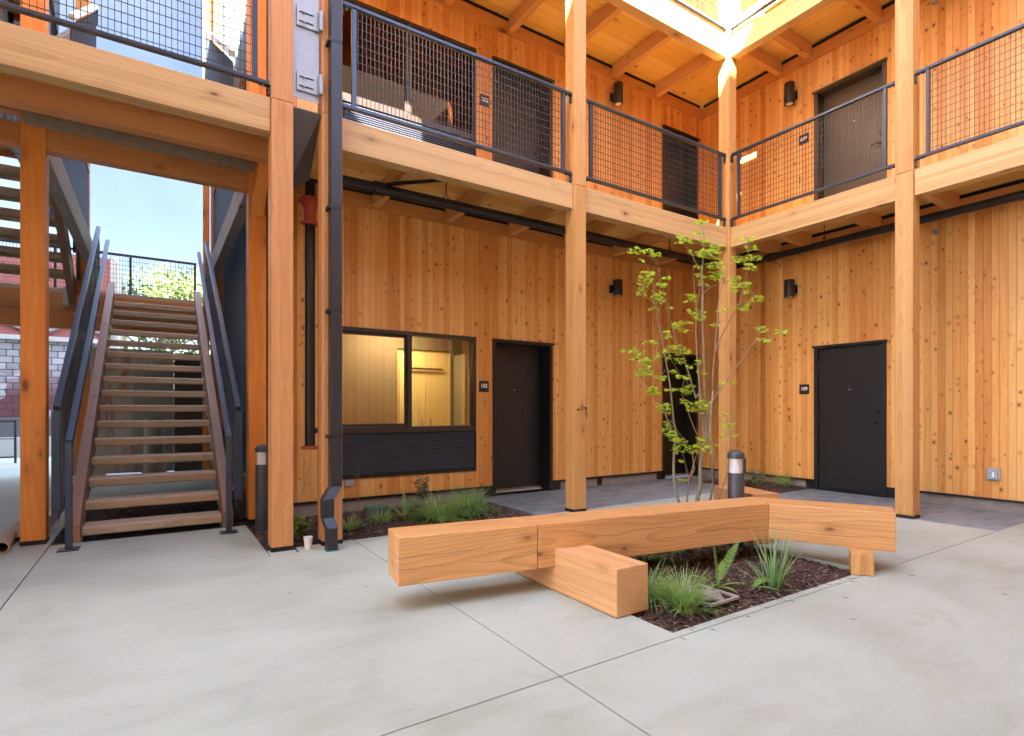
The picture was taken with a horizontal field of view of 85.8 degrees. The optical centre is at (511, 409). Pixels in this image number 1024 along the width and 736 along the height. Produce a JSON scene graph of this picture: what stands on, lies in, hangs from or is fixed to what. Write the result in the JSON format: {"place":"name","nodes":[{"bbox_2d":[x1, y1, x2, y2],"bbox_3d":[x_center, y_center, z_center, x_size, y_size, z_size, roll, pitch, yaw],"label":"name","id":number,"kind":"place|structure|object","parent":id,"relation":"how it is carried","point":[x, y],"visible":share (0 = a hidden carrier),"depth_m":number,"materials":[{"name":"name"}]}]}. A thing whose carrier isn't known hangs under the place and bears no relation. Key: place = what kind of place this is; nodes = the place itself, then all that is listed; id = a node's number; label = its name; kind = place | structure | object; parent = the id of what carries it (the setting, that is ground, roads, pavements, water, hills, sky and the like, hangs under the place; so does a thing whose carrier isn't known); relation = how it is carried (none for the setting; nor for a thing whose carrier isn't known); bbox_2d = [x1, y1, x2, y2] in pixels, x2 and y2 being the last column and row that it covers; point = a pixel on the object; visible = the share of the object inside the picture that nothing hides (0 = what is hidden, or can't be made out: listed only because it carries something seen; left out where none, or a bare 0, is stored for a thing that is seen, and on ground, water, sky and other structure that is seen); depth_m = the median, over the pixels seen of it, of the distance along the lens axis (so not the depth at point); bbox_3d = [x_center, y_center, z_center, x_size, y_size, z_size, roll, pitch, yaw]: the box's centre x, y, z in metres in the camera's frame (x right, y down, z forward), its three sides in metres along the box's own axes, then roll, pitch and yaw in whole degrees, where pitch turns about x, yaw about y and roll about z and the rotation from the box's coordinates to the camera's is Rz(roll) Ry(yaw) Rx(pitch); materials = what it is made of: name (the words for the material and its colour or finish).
{"place":"outdoors","nodes":[
{"label":"outdoors","id":0,"kind":"place"},
{"bbox_2d":[0,255,127,417],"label":"painted house","id":1,"kind":"structure","parent":0,"point":[10,370],"depth_m":16.59,"materials":[{"name":"brick"}]},
{"bbox_2d":[0,0,202,352],"label":"sky","id":2,"kind":"structure","parent":0,"point":[140,214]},
{"bbox_2d":[142,418,166,472],"bbox_3d":[-6.587,0.685,10.150,0.400,1.070,0.390,0,0,-33],"label":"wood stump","id":3,"kind":"object","parent":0,"point":[153,467],"visible":0.45,"depth_m":10.01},
{"bbox_2d":[122,263,202,353],"bbox_3d":[-13.727,-2.999,21.607,6.728,6.013,5.625,0,0,-33],"label":"leafy tree","id":4,"kind":"object","parent":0,"point":[163,292],"visible":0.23,"depth_m":21.33,"materials":[{"name":"green plant"}]},
{"bbox_2d":[107,470,894,498],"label":"ground","id":5,"kind":"structure","parent":0,"point":[517,492],"depth_m":8.69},
{"bbox_2d":[134,370,173,472],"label":"white wall panel","id":6,"kind":"structure","parent":5,"relation":"on","point":[139,432],"depth_m":10.64,"materials":[{"name":"concrete"}]},
{"bbox_2d":[53,509,312,544],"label":"packed soil","id":7,"kind":"structure","parent":5,"relation":"on","point":[95,515],"depth_m":5.60,"materials":[{"name":"brown soil"}]},
{"bbox_2d":[101,489,245,520],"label":"mulch bed","id":8,"kind":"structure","parent":7,"relation":"on","point":[171,509],"depth_m":6.46,"materials":[{"name":"brown soil"}]},
{"bbox_2d":[174,353,202,471],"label":"brown wall","id":9,"kind":"structure","parent":5,"relation":"on","point":[187,448],"depth_m":10.78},
{"bbox_2d":[222,0,267,491],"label":"metal clad wall","id":10,"kind":"structure","parent":5,"relation":"on","point":[234,291],"depth_m":8.25,"materials":[{"name":"metal"}]},
{"bbox_2d":[245,500,532,551],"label":"mulch chips","id":11,"kind":"object","parent":5,"relation":"on","point":[390,521],"visible":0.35,"depth_m":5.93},
{"bbox_2d":[246,0,265,522],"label":"timber post","id":12,"kind":"object","parent":11,"relation":"on","point":[255,331],"visible":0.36,"depth_m":5.86,"materials":[{"name":"brown wood"}]},
{"bbox_2d":[211,192,245,278],"bbox_3d":[-4.072,-2.480,7.882,0.120,0.320,4.516,0,0,-33],"label":"stair stringer","id":13,"kind":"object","parent":12,"relation":"attached to","point":[234,220],"depth_m":7.34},
{"bbox_2d":[213,80,245,249],"bbox_3d":[-4.111,-3.250,7.941,0.040,1.080,4.200,0,0,-33],"label":"slat screen","id":14,"kind":"object","parent":13,"relation":"on","point":[222,198],"visible":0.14,"depth_m":8.82,"materials":[{"name":"paint"}]},
{"bbox_2d":[251,162,267,216],"bbox_3d":[-2.542,-2.330,5.597,0.110,0.562,0.713,0,0,-33],"label":"knee brace","id":15,"kind":"object","parent":12,"relation":"attached to","point":[260,189],"visible":0.54,"depth_m":5.62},
{"bbox_2d":[255,444,267,531],"bbox_3d":[-2.514,0.791,5.555,0.146,0.878,0.146,0,0,-33],"label":"bollard light","id":16,"kind":"object","parent":11,"relation":"on","point":[261,493],"visible":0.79,"depth_m":5.50,"materials":[{"name":"paint"}]},
{"bbox_2d":[396,484,476,524],"bbox_3d":[-0.788,1.110,6.056,1.027,0.681,0.972,0,0,23],"label":"grass tuft","id":17,"kind":"object","parent":11,"relation":"on","point":[439,514],"visible":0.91,"depth_m":5.98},
{"bbox_2d":[437,480,502,519],"bbox_3d":[-0.497,1.116,6.373,1.070,0.596,1.050,0,0,-33],"label":"grass tuft","id":18,"kind":"object","parent":11,"relation":"on","point":[478,505],"visible":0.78,"depth_m":6.32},
{"bbox_2d":[293,0,703,516],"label":"cedar wall","id":19,"kind":"structure","parent":5,"relation":"on","point":[410,266],"depth_m":7.83,"materials":[{"name":"wood"}]},
{"bbox_2d":[298,180,317,449],"bbox_3d":[-2.209,-1.032,6.038,0.247,2.935,0.200,0,0,-33],"label":"sprinkler pipe","id":20,"kind":"object","parent":19,"relation":"attached to","point":[308,200],"visible":0.86,"depth_m":5.99,"materials":[{"name":"metal"}]},
{"bbox_2d":[342,326,475,479],"bbox_3d":[-1.341,-0.081,7.015,1.965,1.817,0.126,0,0,-33],"label":"sliding window","id":21,"kind":"structure","parent":19,"relation":"attached to","point":[406,447],"depth_m":6.98,"materials":[{"name":"brown metal"}]},
{"bbox_2d":[342,0,475,155],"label":"sliding window","id":22,"kind":"structure","parent":19,"relation":"attached to","point":[394,128],"depth_m":6.99,"materials":[{"name":"brown metal"}]},
{"bbox_2d":[342,9,703,266],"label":"window","id":23,"kind":"structure","parent":19,"relation":"attached to","point":[346,52],"depth_m":7.56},
{"bbox_2d":[492,338,554,495],"bbox_3d":[0.096,0.105,8.040,1.067,2.189,0.345,0,0,-33],"label":"entry door","id":24,"kind":"structure","parent":19,"relation":"attached to","point":[522,413],"depth_m":8.19,"materials":[{"name":"paint"}]},
{"bbox_2d":[496,345,539,488],"bbox_3d":[0.035,0.119,8.125,0.938,2.112,0.106,0,0,-33],"label":"door leaf","id":25,"kind":"structure","parent":24,"relation":"in","point":[517,368],"depth_m":8.16,"materials":[{"name":"paint"}]},
{"bbox_2d":[492,55,554,177],"bbox_3d":[0.096,-3.805,8.040,1.067,2.187,0.345,0,0,-33],"label":"entry door","id":26,"kind":"structure","parent":19,"relation":"attached to","point":[517,163],"depth_m":8.17,"materials":[{"name":"brown paint"}]},
{"bbox_2d":[496,75,539,173],"bbox_3d":[0.029,-3.792,8.144,0.927,2.110,0.067,0,0,-33],"label":"door leaf","id":27,"kind":"structure","parent":26,"relation":"in","point":[500,159],"depth_m":8.14,"materials":[{"name":"brown paint"}]},
{"bbox_2d":[471,0,700,83],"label":"gallery deck","id":28,"kind":"structure","parent":19,"relation":"attached to","point":[619,36],"depth_m":8.18,"materials":[{"name":"wood"}]},
{"bbox_2d":[509,0,544,32],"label":"ceiling joist","id":29,"kind":"object","parent":28,"relation":"attached to","point":[521,13],"visible":1,"depth_m":7.49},
{"bbox_2d":[564,2,622,54],"bbox_3d":[1.193,-5.433,7.731,0.090,0.205,1.383,0,0,-33],"label":"ceiling joist","id":30,"kind":"object","parent":28,"relation":"attached to","point":[602,17],"visible":0.49,"depth_m":7.62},
{"bbox_2d":[612,30,672,77],"bbox_3d":[2.020,-5.433,8.266,0.090,0.205,1.383,0,0,-33],"label":"ceiling joist","id":31,"kind":"object","parent":28,"relation":"attached to","point":[650,44],"visible":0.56,"depth_m":8.34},
{"bbox_2d":[662,353,699,478],"bbox_3d":[2.918,0.105,9.865,0.953,2.189,0.345,0,0,-33],"label":"entry door","id":32,"kind":"structure","parent":19,"relation":"attached to","point":[684,427],"depth_m":10.04,"materials":[{"name":"paint"}]},
{"bbox_2d":[665,358,684,474],"bbox_3d":[2.857,0.119,9.950,0.824,2.112,0.106,0,0,-33],"label":"door leaf","id":33,"kind":"structure","parent":32,"relation":"in","point":[679,409],"depth_m":10.04,"materials":[{"name":"paint"}]},
{"bbox_2d":[663,124,699,218],"bbox_3d":[2.918,-3.811,9.865,0.953,2.197,0.345,0,0,-33],"label":"entry door","id":34,"kind":"structure","parent":19,"relation":"attached to","point":[677,210],"depth_m":10.01,"materials":[{"name":"paint"}]},
{"bbox_2d":[665,140,684,215],"bbox_3d":[2.851,-3.797,9.969,0.813,2.120,0.067,0,0,-33],"label":"door leaf","id":35,"kind":"structure","parent":34,"relation":"in","point":[670,208],"depth_m":10.02,"materials":[{"name":"paint"}]},
{"bbox_2d":[655,54,716,96],"bbox_3d":[2.847,-5.433,8.801,0.090,0.205,1.383,0,0,-33],"label":"ceiling joist","id":36,"kind":"object","parent":19,"relation":"attached to","point":[688,70],"visible":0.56,"depth_m":8.87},
{"bbox_2d":[630,544,850,632],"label":"mulch chips","id":37,"kind":"object","parent":5,"relation":"on","point":[822,570],"visible":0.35,"depth_m":4.02,"materials":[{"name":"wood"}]},
{"bbox_2d":[638,562,737,619],"bbox_3d":[1.035,1.077,3.306,0.610,0.331,0.568,0,0,-33],"label":"grass tuft","id":38,"kind":"object","parent":37,"relation":"on","point":[685,602],"visible":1,"depth_m":3.26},
{"bbox_2d":[620,219,788,502],"bbox_3d":[1.720,-0.272,5.034,1.496,2.988,0.631,0,0,6],"label":"vine maple","id":39,"kind":"object","parent":37,"relation":"on","point":[703,405],"visible":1,"depth_m":5.04,"materials":[{"name":"green plant"}]},
{"bbox_2d":[689,584,739,615],"bbox_3d":[1.231,1.216,3.511,0.280,0.088,0.300,0,0,-33],"label":"drain grate","id":40,"kind":"object","parent":37,"relation":"on","point":[733,599],"visible":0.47,"depth_m":3.43,"materials":[{"name":"metal"}]},
{"bbox_2d":[727,450,745,548],"bbox_3d":[1.953,0.791,4.806,0.146,0.878,0.146,0,0,-33],"label":"bollard light","id":41,"kind":"object","parent":37,"relation":"on","point":[736,465],"visible":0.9,"depth_m":4.75,"materials":[{"name":"paint"}]},
{"bbox_2d":[750,520,805,590],"bbox_3d":[1.749,0.971,3.656,0.378,0.489,0.551,0,0,21],"label":"iris plant","id":42,"kind":"object","parent":37,"relation":"on","point":[771,574],"visible":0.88,"depth_m":3.72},
{"bbox_2d":[702,0,1023,513],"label":"cedar wall","id":43,"kind":"structure","parent":5,"relation":"on","point":[971,347],"depth_m":7.44,"materials":[{"name":"wood"}]},
{"bbox_2d":[654,0,891,105],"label":"gallery deck","id":44,"kind":"structure","parent":43,"relation":"attached to","point":[701,88],"depth_m":8.43,"materials":[{"name":"wood"}]},
{"bbox_2d":[742,47,781,75],"bbox_3d":[3.745,-5.433,8.449,1.212,0.205,0.090,0,0,-33],"label":"ceiling joist","id":45,"kind":"object","parent":44,"relation":"attached to","point":[764,60],"visible":0.65,"depth_m":8.53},
{"bbox_2d":[759,12,811,59],"bbox_3d":[4.007,-5.433,8.040,1.217,0.205,0.090,0,0,-33],"label":"ceiling joist","id":46,"kind":"object","parent":44,"relation":"attached to","point":[794,42],"visible":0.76,"depth_m":8.11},
{"bbox_2d":[671,170,1023,259],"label":"gallery deck","id":47,"kind":"structure","parent":43,"relation":"attached to","point":[994,181],"depth_m":7.03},
{"bbox_2d":[736,190,1023,268],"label":"sprinkler pipe","id":48,"kind":"object","parent":47,"relation":"hanging from","point":[960,210],"visible":0.8,"depth_m":7.14,"materials":[{"name":"black metal"}]},
{"bbox_2d":[812,339,886,496],"bbox_3d":[4.864,0.120,7.943,0.135,2.159,1.011,0,0,-33],"label":"entry door","id":49,"kind":"structure","parent":43,"relation":"attached to","point":[850,417],"depth_m":7.93,"materials":[{"name":"paint"}]},
{"bbox_2d":[818,344,881,494],"bbox_3d":[4.861,0.134,7.947,0.106,2.082,0.882,0,0,-33],"label":"door leaf","id":50,"kind":"structure","parent":49,"relation":"in","point":[850,378],"depth_m":7.93,"materials":[{"name":"paint"}]},
{"bbox_2d":[812,57,886,200],"bbox_3d":[4.919,-3.756,7.978,0.265,2.087,1.011,0,0,-33],"label":"door frame","id":51,"kind":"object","parent":43,"relation":"attached to","point":[862,81],"depth_m":8.05,"materials":[{"name":"brown metal"}]},
{"bbox_2d":[823,71,881,197],"bbox_3d":[4.970,-3.742,8.018,0.106,2.010,0.882,0,0,-33],"label":"door leaf","id":52,"kind":"structure","parent":51,"relation":"in","point":[874,81],"depth_m":8.02,"materials":[{"name":"brown metal"}]},
{"bbox_2d":[0,457,1023,735],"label":"concrete paving","id":53,"kind":"structure","parent":0,"point":[212,633],"depth_m":2.77,"materials":[{"name":"concrete"}]},
{"bbox_2d":[19,0,49,546],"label":"timber post","id":54,"kind":"object","parent":53,"relation":"on","point":[34,342],"visible":0.84,"depth_m":4.88,"materials":[{"name":"brown wood"}]},
{"bbox_2d":[0,118,19,148],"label":"timber beam","id":55,"kind":"structure","parent":54,"relation":"attached to","point":[10,133],"depth_m":4.81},
{"bbox_2d":[49,156,92,263],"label":"timber beam","id":56,"kind":"structure","parent":54,"relation":"attached to","point":[61,190],"depth_m":6.46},
{"bbox_2d":[62,158,89,229],"bbox_3d":[-5.914,-3.250,7.489,0.040,1.080,3.000,0,0,-33],"label":"slat screen","id":57,"kind":"object","parent":56,"relation":"on","point":[78,172],"visible":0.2,"depth_m":7.80,"materials":[{"name":"paint"}]},
{"bbox_2d":[0,105,256,164],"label":"timber beam","id":58,"kind":"structure","parent":54,"relation":"attached to","point":[10,111],"depth_m":4.90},
{"bbox_2d":[23,111,253,172],"bbox_3d":[-3.493,-2.550,5.309,1.836,0.100,0.040,0,0,-33],"label":"ledger strip","id":59,"kind":"object","parent":58,"relation":"attached to","point":[63,126],"visible":1,"depth_m":5.22,"materials":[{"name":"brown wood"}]},
{"bbox_2d":[46,129,247,192],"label":"timber beam","id":60,"kind":"structure","parent":54,"relation":"attached to","point":[89,150],"depth_m":5.33,"materials":[{"name":"wood"}]},
{"bbox_2d":[51,226,109,552],"bbox_3d":[-5.034,-0.799,6.572,0.218,3.997,4.614,0,0,-33],"label":"stair handrail","id":61,"kind":"object","parent":53,"relation":"on","point":[65,412],"visible":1,"depth_m":5.35,"materials":[{"name":"metal"}]},
{"bbox_2d":[75,0,89,470],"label":"timber post","id":62,"kind":"object","parent":53,"relation":"on","point":[78,286],"visible":0.07,"depth_m":8.78,"materials":[{"name":"wood"}]},
{"bbox_2d":[0,0,79,306],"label":"flight","id":63,"kind":"object","parent":62,"relation":"attached to","point":[61,240],"visible":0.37,"depth_m":7.79,"materials":[{"name":"brown wood"}]},
{"bbox_2d":[56,4,97,47],"bbox_3d":[-5.883,-4.902,7.528,0.155,3.165,3.318,0,0,-33],"label":"sloping guard","id":64,"kind":"object","parent":62,"relation":"attached to","point":[78,37],"visible":0.38,"depth_m":7.20,"materials":[{"name":"white paint"}]},
{"bbox_2d":[73,347,173,475],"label":"painted wall","id":65,"kind":"structure","parent":53,"relation":"on","point":[114,450],"depth_m":10.39,"materials":[{"name":"paint"}]},
{"bbox_2d":[73,282,232,542],"bbox_3d":[-4.776,-0.443,7.386,1.330,3.330,5.010,0,0,-33],"label":"timber stair","id":66,"kind":"object","parent":53,"relation":"on","point":[85,480],"visible":0.98,"depth_m":6.49,"materials":[{"name":"brown wood"}]},
{"bbox_2d":[0,239,196,333],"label":"stair landing","id":67,"kind":"object","parent":66,"relation":"attached to","point":[10,300],"visible":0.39,"depth_m":9.32,"materials":[{"name":"brown wood"}]},
{"bbox_2d":[203,0,209,469],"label":"timber post","id":68,"kind":"object","parent":53,"relation":"on","point":[206,211],"visible":0.16,"depth_m":9.72,"materials":[{"name":"wood"}]},
{"bbox_2d":[203,27,244,89],"bbox_3d":[-4.247,-4.792,7.991,0.155,3.785,4.317,0,0,-33],"label":"sloping guard","id":69,"kind":"object","parent":68,"relation":"attached to","point":[224,79],"visible":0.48,"depth_m":7.49,"materials":[{"name":"white paint"}]},
{"bbox_2d":[210,0,221,469],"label":"timber post","id":70,"kind":"object","parent":53,"relation":"on","point":[219,278],"visible":0.07,"depth_m":9.87,"materials":[{"name":"wood"}]},
{"bbox_2d":[197,242,241,534],"bbox_3d":[-3.949,-0.799,7.274,0.218,3.997,4.614,0,0,-33],"label":"stair handrail","id":71,"kind":"object","parent":53,"relation":"on","point":[230,404],"visible":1,"depth_m":6.14,"materials":[{"name":"metal"}]},
{"bbox_2d":[267,98,293,552],"bbox_3d":[-1.992,-0.709,4.742,0.181,3.818,0.181,0,0,-33],"label":"timber post","id":72,"kind":"object","parent":53,"relation":"on","point":[280,337],"visible":0.91,"depth_m":4.67,"materials":[{"name":"brown wood"}]},
{"bbox_2d":[0,21,269,137],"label":"timber beam","id":73,"kind":"structure","parent":72,"relation":"attached to","point":[27,53],"depth_m":4.12,"materials":[{"name":"wood"}]},
{"bbox_2d":[0,0,269,96],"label":"railing","id":74,"kind":"object","parent":73,"relation":"on","point":[80,27],"visible":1,"depth_m":4.29,"materials":[{"name":"metal"}]},
{"bbox_2d":[268,0,292,103],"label":"timber post","id":75,"kind":"object","parent":72,"relation":"on","point":[280,46],"visible":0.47,"depth_m":4.67,"materials":[{"name":"wood"}]},
{"bbox_2d":[293,106,320,188],"bbox_3d":[-1.909,-2.305,5.000,0.237,0.630,0.430,0,0,-33],"label":"sloped flashing","id":76,"kind":"object","parent":72,"relation":"attached to","point":[306,123],"visible":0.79,"depth_m":4.95,"materials":[{"name":"metal"}]},
{"bbox_2d":[317,113,342,545],"bbox_3d":[-1.641,-0.709,4.968,0.181,3.818,0.181,0,0,-33],"label":"timber post","id":77,"kind":"object","parent":53,"relation":"on","point":[323,485],"visible":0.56,"depth_m":4.87,"materials":[{"name":"wood"}]},
{"bbox_2d":[318,0,327,113],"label":"timber post","id":78,"kind":"object","parent":77,"relation":"on","point":[323,69],"visible":0.37,"depth_m":4.87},
{"bbox_2d":[293,0,322,103],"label":"steel connector plate","id":79,"kind":"object","parent":78,"relation":"attached to","point":[307,31],"visible":1,"depth_m":4.80,"materials":[{"name":"metal"}]},
{"bbox_2d":[320,0,341,551],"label":"downspout","id":80,"kind":"object","parent":78,"relation":"attached to","point":[333,207],"visible":1,"depth_m":4.80,"materials":[{"name":"metal"}]},
{"bbox_2d":[342,334,539,490],"bbox_3d":[-1.444,-0.100,8.862,4.900,2.600,2.848,0,0,-33],"label":"lit room","id":81,"kind":"object","parent":53,"relation":"on","point":[372,379],"visible":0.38,"depth_m":8.75,"materials":[{"name":"brown wood"}]},
{"bbox_2d":[565,184,586,511],"bbox_3d":[0.753,-0.709,6.517,0.181,3.818,0.181,0,0,-33],"label":"timber post","id":82,"kind":"object","parent":53,"relation":"on","point":[575,355],"visible":0.88,"depth_m":6.45,"materials":[{"name":"brown wood"}]},
{"bbox_2d":[342,118,571,211],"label":"timber beam","id":83,"kind":"structure","parent":82,"relation":"attached to","point":[376,146],"depth_m":5.57,"materials":[{"name":"wood"}]},
{"bbox_2d":[342,0,571,182],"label":"railing","id":84,"kind":"object","parent":83,"relation":"on","point":[355,10],"visible":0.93,"depth_m":5.60,"materials":[{"name":"metal"}]},
{"bbox_2d":[310,135,688,248],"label":"gallery deck","id":85,"kind":"structure","parent":83,"relation":"on","point":[361,170],"depth_m":6.74,"materials":[{"name":"wood"}]},
{"bbox_2d":[445,189,494,221],"bbox_3d":[-0.461,-2.558,6.662,0.090,0.185,1.383,0,0,-33],"label":"ceiling joist","id":86,"kind":"object","parent":85,"relation":"attached to","point":[474,197],"visible":0.31,"depth_m":6.66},
{"bbox_2d":[342,175,718,269],"bbox_3d":[0.833,-2.467,7.303,6.430,0.387,0.143,0,0,-33],"label":"sprinkler pipe","id":87,"kind":"object","parent":85,"relation":"hanging from","point":[378,188],"visible":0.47,"depth_m":6.56,"materials":[{"name":"black metal"}]},
{"bbox_2d":[509,205,562,234],"bbox_3d":[0.366,-2.558,7.197,0.090,0.185,1.383,0,0,-33],"label":"ceiling joist","id":88,"kind":"object","parent":85,"relation":"attached to","point":[539,212],"visible":0.31,"depth_m":7.18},
{"bbox_2d":[565,0,585,186],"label":"timber post","id":89,"kind":"object","parent":82,"relation":"on","point":[575,47],"visible":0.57,"depth_m":6.45,"materials":[{"name":"brown wood"}]},
{"bbox_2d":[388,497,895,617],"bbox_3d":[1.043,0.974,3.948,3.741,0.447,1.164,0,0,-21],"label":"timber bench","id":90,"kind":"object","parent":53,"relation":"on","point":[582,556],"visible":1,"depth_m":3.73,"materials":[{"name":"brown wood"}]},
{"bbox_2d":[714,485,778,543],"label":"timber seat block","id":91,"kind":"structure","parent":53,"relation":"on","point":[750,492],"depth_m":4.99,"materials":[{"name":"brown wood"}]},
{"bbox_2d":[475,475,1023,530],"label":"slate paving","id":92,"kind":"structure","parent":0,"point":[542,502],"depth_m":7.38,"materials":[{"name":"stone"}]},
{"bbox_2d":[719,228,735,485],"bbox_3d":[3.156,-0.709,8.071,0.181,3.818,0.181,0,0,-33],"label":"timber post","id":93,"kind":"object","parent":92,"relation":"on","point":[727,366],"visible":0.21,"depth_m":8.01,"materials":[{"name":"brown wood"}]},
{"bbox_2d":[586,188,726,249],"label":"timber beam","id":94,"kind":"structure","parent":93,"relation":"attached to","point":[604,207],"depth_m":7.13,"materials":[{"name":"wood"}]},
{"bbox_2d":[586,98,725,226],"bbox_3d":[1.970,-3.177,7.271,2.740,1.050,0.050,0,0,-33],"label":"railing","id":95,"kind":"object","parent":94,"relation":"on","point":[591,104],"visible":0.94,"depth_m":7.25,"materials":[{"name":"metal"}]},
{"bbox_2d":[719,37,735,228],"bbox_3d":[3.156,-4.005,8.071,0.175,2.767,0.175,0,0,-33],"label":"timber post","id":96,"kind":"object","parent":93,"relation":"on","point":[727,105],"visible":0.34,"depth_m":8.00,"materials":[{"name":"brown wood"}]},
{"bbox_2d":[604,0,726,61],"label":"timber beam","id":97,"kind":"structure","parent":96,"relation":"attached to","point":[663,16],"depth_m":7.45,"materials":[{"name":"wood"}]},
{"bbox_2d":[674,0,725,35],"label":"railing","id":98,"kind":"object","parent":97,"relation":"on","point":[703,15],"visible":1,"depth_m":7.80,"materials":[{"name":"metal"}]},
{"bbox_2d":[731,0,834,59],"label":"timber beam","id":99,"kind":"structure","parent":96,"relation":"attached to","point":[778,20],"depth_m":7.44,"materials":[{"name":"wood"}]},
{"bbox_2d":[731,175,895,248],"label":"timber beam","id":100,"kind":"structure","parent":93,"relation":"attached to","point":[873,196],"depth_m":6.91,"materials":[{"name":"wood"}]},
{"bbox_2d":[730,81,894,226],"bbox_3d":[3.757,-3.177,7.090,0.060,1.050,2.125,0,0,-33],"label":"railing","id":101,"kind":"object","parent":100,"relation":"on","point":[884,89],"visible":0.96,"depth_m":6.99,"materials":[{"name":"metal"}]},
{"bbox_2d":[895,170,919,518],"bbox_3d":[4.405,-0.709,6.139,0.181,3.818,0.181,0,0,-33],"label":"timber post","id":102,"kind":"object","parent":92,"relation":"on","point":[907,353],"visible":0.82,"depth_m":6.08,"materials":[{"name":"brown wood"}]},
{"bbox_2d":[895,0,919,174],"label":"timber post","id":103,"kind":"object","parent":102,"relation":"on","point":[907,88],"visible":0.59,"depth_m":6.08,"materials":[{"name":"brown wood"}]},
{"bbox_2d":[915,135,1023,197],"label":"timber beam","id":104,"kind":"structure","parent":102,"relation":"attached to","point":[991,161],"depth_m":5.62,"materials":[{"name":"wood"}]},
{"bbox_2d":[914,23,1023,168],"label":"railing","id":105,"kind":"object","parent":104,"relation":"on","point":[920,72],"visible":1,"depth_m":5.64,"materials":[{"name":"metal"}]},
{"bbox_3d":[-3.723,-2.683,4.460,3.392,0.034,1.226,0,0,-33],"label":"walkway deck","id":106,"kind":"object","parent":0,"visible":0},
{"bbox_2d":[0,72,267,164],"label":"timber beam","id":107,"kind":"structure","parent":106,"relation":"attached to","point":[22,93],"depth_m":4.61,"materials":[{"name":"wood"}]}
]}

